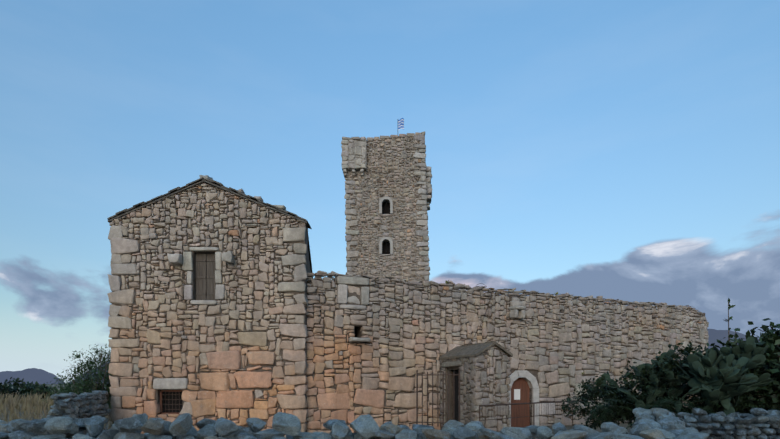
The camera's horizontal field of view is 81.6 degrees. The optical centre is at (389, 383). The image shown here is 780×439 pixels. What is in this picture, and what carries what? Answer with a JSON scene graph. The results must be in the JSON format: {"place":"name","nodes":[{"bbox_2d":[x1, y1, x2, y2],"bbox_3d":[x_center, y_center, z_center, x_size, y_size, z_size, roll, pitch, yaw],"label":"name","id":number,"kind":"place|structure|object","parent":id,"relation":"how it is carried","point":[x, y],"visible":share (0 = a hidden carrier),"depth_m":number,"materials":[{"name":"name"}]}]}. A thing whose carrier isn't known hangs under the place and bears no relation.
{"place":"outdoors","nodes":[
{"label":"outdoors","id":0,"kind":"place"},
{"bbox_2d":[0,368,63,383],"bbox_3d":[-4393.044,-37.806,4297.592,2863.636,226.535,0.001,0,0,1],"label":"mountain","id":1,"kind":"structure","parent":0,"point":[39,376],"depth_m":4275.80,"materials":[{"name":"grey stone"}]},
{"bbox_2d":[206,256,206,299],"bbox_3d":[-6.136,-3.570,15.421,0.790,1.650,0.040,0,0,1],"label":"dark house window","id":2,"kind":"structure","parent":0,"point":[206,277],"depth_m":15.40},
{"bbox_2d":[0,384,745,438],"bbox_3d":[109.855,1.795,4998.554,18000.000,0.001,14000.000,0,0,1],"label":"ground","id":3,"kind":"structure","parent":0,"point":[625,425],"depth_m":23.79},
{"bbox_2d":[0,377,89,403],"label":"treeline","id":4,"kind":"object","parent":3,"relation":"on","point":[35,388],"visible":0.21,"depth_m":41.54,"materials":[{"name":"green plant"}]},
{"bbox_2d":[0,390,144,432],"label":"dry grass field","id":5,"kind":"structure","parent":3,"relation":"on","point":[38,404],"depth_m":22.79,"materials":[{"name":"beige plant"}]},
{"bbox_2d":[38,344,111,409],"bbox_3d":[-11.463,0.023,16.926,5.055,2.979,2.376,0,0,35],"label":"bush","id":6,"kind":"object","parent":5,"relation":"on","point":[81,382],"depth_m":16.05,"materials":[{"name":"green plant"}]},
{"bbox_2d":[107,175,310,437],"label":"house wall","id":7,"kind":"structure","parent":3,"relation":"on","point":[308,270],"depth_m":14.96,"materials":[{"name":"grey stone"}]},
{"bbox_2d":[160,390,182,413],"bbox_3d":[-7.297,0.605,15.167,0.840,0.820,0.080,0,0,1],"label":"window frame","id":8,"kind":"object","parent":7,"relation":"attached to","point":[161,401],"visible":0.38,"depth_m":15.13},
{"bbox_2d":[162,392,182,412],"bbox_3d":[-7.298,0.605,15.147,0.740,0.720,0.014,0,0,1],"label":"window grille","id":9,"kind":"object","parent":7,"relation":"attached to","point":[172,399],"visible":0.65,"depth_m":15.14,"materials":[{"name":"black metal"}]},
{"bbox_2d":[164,392,182,412],"bbox_3d":[-7.291,0.605,15.447,0.880,0.860,0.040,0,0,1],"label":"window pane","id":10,"kind":"structure","parent":7,"relation":"attached to","point":[174,402],"depth_m":15.43,"materials":[{"name":"black glass"}]},
{"bbox_2d":[196,253,215,299],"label":"window shutters","id":11,"kind":"object","parent":7,"relation":"attached to","point":[201,276],"visible":0.69,"depth_m":15.10,"materials":[{"name":"wood"}]},
{"bbox_2d":[107,177,312,277],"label":"house roof slabs","id":12,"kind":"structure","parent":7,"relation":"on","point":[175,191],"depth_m":14.88,"materials":[{"name":"grey stone"}]},
{"bbox_2d":[0,412,708,438],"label":"boulders","id":13,"kind":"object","parent":3,"relation":"on","point":[134,426],"depth_m":4.73,"materials":[{"name":"stone"}]},
{"bbox_2d":[46,390,779,438],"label":"dry stone wall","id":14,"kind":"structure","parent":3,"relation":"on","point":[756,423],"depth_m":9.55,"materials":[{"name":"grey stone"}]},
{"bbox_2d":[441,345,507,431],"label":"porch wall","id":15,"kind":"structure","parent":3,"relation":"on","point":[486,384],"depth_m":15.12,"materials":[{"name":"grey stone"}]},
{"bbox_2d":[416,370,459,425],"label":"iron gate","id":16,"kind":"structure","parent":15,"relation":"attached to","point":[432,374],"depth_m":14.32,"materials":[{"name":"brown metal"}]},
{"bbox_2d":[447,367,458,421],"bbox_3d":[2.372,0.595,16.251,0.130,2.400,1.040,0,0,-22],"label":"door frame","id":17,"kind":"object","parent":15,"relation":"attached to","point":[449,369],"visible":0.41,"depth_m":16.66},
{"bbox_2d":[453,370,458,421],"bbox_3d":[2.553,0.585,16.323,0.040,2.420,1.080,0,0,-22],"label":"door","id":18,"kind":"structure","parent":15,"relation":"attached to","point":[456,394],"depth_m":16.56,"materials":[{"name":"black wood"}]},
{"bbox_2d":[439,345,510,431],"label":"porch stones","id":19,"kind":"object","parent":15,"relation":"attached to","point":[476,376],"visible":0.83,"depth_m":14.99,"materials":[{"name":"grey stone"}]},
{"bbox_2d":[439,341,512,359],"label":"porch roof","id":20,"kind":"structure","parent":15,"relation":"on","point":[475,349],"depth_m":15.43,"materials":[{"name":"grey stone"}]},
{"bbox_2d":[307,279,704,431],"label":"long wall","id":21,"kind":"structure","parent":3,"relation":"on","point":[534,373],"depth_m":16.84,"materials":[{"name":"beige stone"}]},
{"bbox_2d":[467,283,492,344],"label":"cable","id":22,"kind":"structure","parent":21,"relation":"attached to","point":[485,312],"depth_m":17.61,"materials":[{"name":"black metal"}]},
{"bbox_2d":[508,370,538,426],"bbox_3d":[5.309,0.623,18.537,1.720,2.344,0.390,0,0,-22],"label":"door surround","id":23,"kind":"object","parent":21,"relation":"attached to","point":[529,377],"visible":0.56,"depth_m":18.57,"materials":[{"name":"stone"}]},
{"bbox_2d":[511,378,529,426],"bbox_3d":[5.281,0.755,18.606,1.120,2.080,0.060,0,0,-22],"label":"arched door","id":24,"kind":"structure","parent":23,"relation":"attached to","point":[521,384],"depth_m":18.61,"materials":[{"name":"red wood"}]},
{"bbox_2d":[514,389,519,399],"bbox_3d":[5.220,0.430,18.543,0.300,0.430,0.008,0,0,-22],"label":"door notice","id":25,"kind":"object","parent":24,"relation":"attached to","point":[516,394],"visible":1,"depth_m":18.54,"materials":[{"name":"white paper"}]},
{"bbox_2d":[306,271,708,433],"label":"long wall stones","id":26,"kind":"object","parent":3,"relation":"on","point":[340,396],"visible":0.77,"depth_m":17.12,"materials":[{"name":"beige stone"}]},
{"bbox_2d":[479,400,609,424],"bbox_3d":[6.115,1.040,16.482,8.504,0.910,0.052,0,0,-38],"label":"iron railing","id":27,"kind":"object","parent":3,"relation":"on","point":[497,405],"visible":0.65,"depth_m":15.36,"materials":[{"name":"black metal"}]},
{"bbox_2d":[561,298,779,435],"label":"shrub","id":28,"kind":"object","parent":3,"relation":"on","point":[771,339],"depth_m":12.18,"materials":[{"name":"green plant"}]},
{"bbox_2d":[561,376,778,428],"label":"bush","id":29,"kind":"object","parent":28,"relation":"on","point":[639,399],"visible":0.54,"depth_m":11.54,"materials":[{"name":"green plant"}]},
{"bbox_2d":[596,336,773,422],"bbox_3d":[7.847,-0.075,11.911,2.754,2.167,3.517,0,0,-36],"label":"opuntia cactus","id":30,"kind":"object","parent":3,"relation":"on","point":[717,378],"visible":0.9,"depth_m":10.91,"materials":[{"name":"green plant"}]},
{"bbox_2d":[382,203,389,253],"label":"tower windows","id":31,"kind":"structure","parent":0,"point":[385,245],"depth_m":24.73,"materials":[{"name":"black glass"}]},
{"bbox_2d":[346,136,428,285],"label":"tower wall","id":32,"kind":"structure","parent":0,"point":[379,198],"depth_m":24.33,"materials":[{"name":"grey stone"}]},
{"bbox_2d":[342,138,366,177],"bbox_3d":[-1.901,-12.325,24.710,1.310,1.620,1.200,0,0,1],"label":"corner turret","id":33,"kind":"object","parent":32,"relation":"attached to","point":[355,164],"visible":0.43,"depth_m":24.11,"materials":[{"name":"grey stone"}]},
{"bbox_2d":[379,196,392,253],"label":"window surrounds","id":34,"kind":"object","parent":32,"relation":"attached to","point":[390,201],"visible":0.92,"depth_m":24.26,"materials":[{"name":"grey stone"}]},
{"bbox_2d":[341,131,431,285],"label":"tower stones","id":35,"kind":"object","parent":32,"relation":"attached to","point":[424,189],"visible":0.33,"depth_m":24.27,"materials":[{"name":"beige stone"}]},
{"bbox_2d":[398,118,403,129],"bbox_3d":[0.608,-14.682,25.534,0.359,0.658,0.116,0,0,23],"label":"flag cloth","id":36,"kind":"object","parent":32,"relation":"on","point":[400,123],"visible":1,"depth_m":25.52,"materials":[{"name":"blue fabric"}]},
{"bbox_2d":[0,0,779,382],"label":"sky","id":37,"kind":"structure","parent":0,"point":[624,150],"materials":[{"name":"blue"}]},
{"bbox_2d":[69,329,759,383],"bbox_3d":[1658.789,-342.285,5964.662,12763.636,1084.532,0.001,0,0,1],"label":"mountain range","id":38,"kind":"structure","parent":0,"point":[714,335],"depth_m":5906.53,"materials":[{"name":"grey stone"}]}
]}

